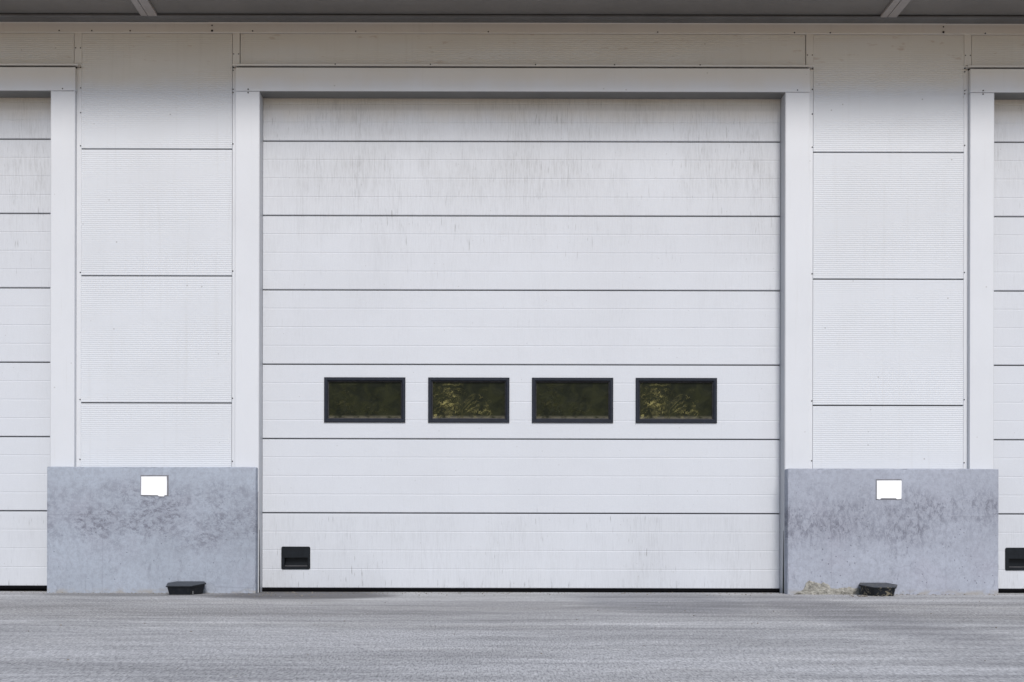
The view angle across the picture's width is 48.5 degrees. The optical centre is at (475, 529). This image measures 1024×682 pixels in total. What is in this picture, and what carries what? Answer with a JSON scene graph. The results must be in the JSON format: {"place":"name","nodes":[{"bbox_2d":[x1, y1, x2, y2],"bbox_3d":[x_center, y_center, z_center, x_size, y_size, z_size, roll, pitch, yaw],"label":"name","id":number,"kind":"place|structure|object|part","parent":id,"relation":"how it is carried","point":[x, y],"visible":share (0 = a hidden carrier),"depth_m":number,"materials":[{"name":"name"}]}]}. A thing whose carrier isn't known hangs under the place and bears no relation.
{"place":"outdoors","nodes":[
{"label":"outdoors","id":0,"kind":"place"},
{"bbox_2d":[0,590,1023,681],"bbox_3d":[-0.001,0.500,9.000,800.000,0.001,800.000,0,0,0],"label":"ground","id":1,"kind":"structure","parent":0,"point":[372,637],"depth_m":5.28,"materials":[{"name":"grey asphalt"}]},
{"bbox_2d":[47,467,257,592],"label":"concrete wall","id":2,"kind":"structure","parent":1,"relation":"on","point":[111,530],"depth_m":8.91,"materials":[{"name":"grey concrete"}]},
{"bbox_2d":[141,475,168,495],"bbox_3d":[-2.520,-0.348,8.912,0.220,0.168,0.009,0,0,0],"label":"sign plate","id":3,"kind":"object","parent":2,"relation":"attached to","point":[154,485],"visible":1,"depth_m":8.91,"materials":[{"name":"white plastic"}]},
{"bbox_2d":[166,581,205,594],"bbox_3d":[-2.242,0.449,8.780,0.304,0.093,0.262,0,0,0],"label":"bait station","id":4,"kind":"object","parent":1,"relation":"on","point":[185,587],"visible":1,"depth_m":8.68,"materials":[{"name":"black plastic"}]},
{"bbox_2d":[0,22,1023,593],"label":"warehouse wall","id":5,"kind":"structure","parent":1,"relation":"on","point":[886,264],"depth_m":9.04,"materials":[{"name":"metal"}]},
{"bbox_2d":[0,98,50,589],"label":"loading door","id":6,"kind":"structure","parent":5,"relation":"attached to","point":[25,177],"depth_m":9.14,"materials":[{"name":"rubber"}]},
{"bbox_2d":[0,511,46,585],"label":"door section","id":7,"kind":"structure","parent":6,"relation":"in","point":[23,534],"depth_m":9.14,"materials":[{"name":"paint"}]},
{"bbox_2d":[0,437,49,509],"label":"door section","id":8,"kind":"structure","parent":6,"relation":"in","point":[24,461],"depth_m":9.14,"materials":[{"name":"paint"}]},
{"bbox_2d":[0,363,49,435],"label":"door section","id":9,"kind":"structure","parent":6,"relation":"in","point":[24,387],"depth_m":9.14,"materials":[{"name":"paint"}]},
{"bbox_2d":[0,288,49,361],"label":"door section","id":10,"kind":"structure","parent":6,"relation":"in","point":[24,313],"depth_m":9.14,"materials":[{"name":"paint"}]},
{"bbox_2d":[0,214,50,287],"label":"door section","id":11,"kind":"structure","parent":6,"relation":"in","point":[24,238],"depth_m":9.14,"materials":[{"name":"paint"}]},
{"bbox_2d":[0,140,50,213],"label":"door section","id":12,"kind":"structure","parent":6,"relation":"in","point":[25,165],"depth_m":9.14,"materials":[{"name":"paint"}]},
{"bbox_2d":[0,98,50,138],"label":"door section","id":13,"kind":"structure","parent":6,"relation":"in","point":[20,118],"depth_m":9.14,"materials":[{"name":"paint"}]},
{"bbox_2d":[0,0,1023,23],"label":"canopy","id":14,"kind":"object","parent":5,"relation":"attached to","point":[741,11],"visible":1,"depth_m":8.90,"materials":[{"name":"metal"}]},
{"bbox_2d":[262,98,779,592],"bbox_3d":[0.372,-1.505,9.153,4.167,4.010,0.054,0,0,0],"label":"loading door","id":15,"kind":"structure","parent":5,"relation":"attached to","point":[520,344],"depth_m":9.14,"materials":[{"name":"paint"}]},
{"bbox_3d":[-0.890,-1.048,9.143,0.654,0.363,0.034,0,0,0],"label":"window","id":16,"kind":"part","parent":15,"relation":"part of","materials":[{"name":"glass"}]},
{"bbox_3d":[-0.052,-1.047,9.143,0.654,0.363,0.034,0,0,0],"label":"window","id":17,"kind":"part","parent":15,"relation":"part of","materials":[{"name":"glass"}]},
{"bbox_2d":[262,513,779,588],"bbox_3d":[0.368,0.169,9.160,4.167,0.598,0.040,0,0,0],"label":"door section","id":18,"kind":"structure","parent":15,"relation":"in","point":[713,551],"depth_m":9.14,"materials":[{"name":"paint"}]},
{"bbox_2d":[262,439,779,512],"bbox_3d":[0.370,-0.434,9.160,4.167,0.589,0.040,0,0,0],"label":"door section","id":19,"kind":"structure","parent":15,"relation":"in","point":[300,475],"depth_m":9.14,"materials":[{"name":"paint"}]},
{"bbox_2d":[263,365,779,438],"bbox_3d":[0.371,-1.032,9.160,4.167,0.590,0.040,0,0,0],"label":"door section","id":20,"kind":"structure","parent":15,"relation":"in","point":[748,397],"depth_m":9.14,"materials":[{"name":"paint"}]},
{"bbox_2d":[263,290,779,364],"bbox_3d":[0.372,-1.632,9.160,4.167,0.590,0.040,0,0,0],"label":"door section","id":21,"kind":"structure","parent":15,"relation":"in","point":[300,327],"depth_m":9.14,"materials":[{"name":"paint"}]},
{"bbox_2d":[263,216,779,290],"bbox_3d":[0.373,-2.231,9.160,4.167,0.590,0.040,0,0,0],"label":"door section","id":22,"kind":"structure","parent":15,"relation":"in","point":[300,252],"depth_m":9.14,"materials":[{"name":"paint"}]},
{"bbox_2d":[263,142,779,215],"bbox_3d":[0.374,-2.831,9.160,4.167,0.590,0.040,0,0,0],"label":"door section","id":23,"kind":"structure","parent":15,"relation":"in","point":[300,178],"depth_m":9.14,"materials":[{"name":"paint"}]},
{"bbox_2d":[263,98,779,141],"bbox_3d":[0.375,-3.323,9.160,4.167,0.375,0.040,0,0,0],"label":"door section","id":24,"kind":"structure","parent":15,"relation":"in","point":[284,119],"depth_m":9.14,"materials":[{"name":"paint"}]},
{"bbox_3d":[0.784,-1.045,9.143,0.654,0.363,0.034,0,0,0],"label":"window","id":25,"kind":"part","parent":15,"relation":"part of","materials":[{"name":"glass"}]},
{"bbox_3d":[1.619,-1.044,9.143,0.654,0.363,0.034,0,0,0],"label":"window","id":26,"kind":"part","parent":15,"relation":"part of","materials":[{"name":"glass"}]},
{"bbox_2d":[994,100,1023,592],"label":"loading door","id":27,"kind":"structure","parent":5,"relation":"attached to","point":[1009,290],"depth_m":9.14,"materials":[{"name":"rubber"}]},
{"bbox_2d":[994,440,1023,513],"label":"door section","id":28,"kind":"structure","parent":27,"relation":"in","point":[1008,454],"depth_m":9.14,"materials":[{"name":"paint"}]},
{"bbox_2d":[994,366,1023,438],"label":"door section","id":29,"kind":"structure","parent":27,"relation":"in","point":[1008,380],"depth_m":9.14,"materials":[{"name":"paint"}]},
{"bbox_2d":[994,292,1023,364],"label":"door section","id":30,"kind":"structure","parent":27,"relation":"in","point":[1008,306],"depth_m":9.14,"materials":[{"name":"paint"}]},
{"bbox_2d":[994,217,1023,290],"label":"door section","id":31,"kind":"structure","parent":27,"relation":"in","point":[1008,231],"depth_m":9.14,"materials":[{"name":"paint"}]},
{"bbox_2d":[994,143,1023,216],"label":"door section","id":32,"kind":"structure","parent":27,"relation":"in","point":[1008,157],"depth_m":9.14,"materials":[{"name":"paint"}]},
{"bbox_2d":[994,100,1023,141],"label":"door section","id":33,"kind":"structure","parent":27,"relation":"in","point":[1008,114],"depth_m":9.14,"materials":[{"name":"paint"}]},
{"bbox_2d":[998,515,1023,588],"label":"door section","id":34,"kind":"structure","parent":27,"relation":"in","point":[1010,527],"depth_m":9.14,"materials":[{"name":"paint"}]},
{"bbox_2d":[859,583,896,595],"bbox_3d":[3.126,0.459,8.780,0.300,0.093,0.262,0,0,0],"label":"bait station","id":35,"kind":"object","parent":1,"relation":"on","point":[877,589],"visible":0.97,"depth_m":8.69,"materials":[{"name":"black plastic"}]},
{"bbox_2d":[784,468,998,594],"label":"concrete wall","id":36,"kind":"structure","parent":1,"relation":"on","point":[933,531],"depth_m":8.91,"materials":[{"name":"grey concrete"}]},
{"bbox_2d":[876,479,901,499],"bbox_3d":[3.250,-0.319,8.912,0.204,0.162,0.009,0,0,0],"label":"sign plate","id":37,"kind":"object","parent":36,"relation":"attached to","point":[888,489],"visible":1,"depth_m":8.91,"materials":[{"name":"white ceramic"}]}
]}

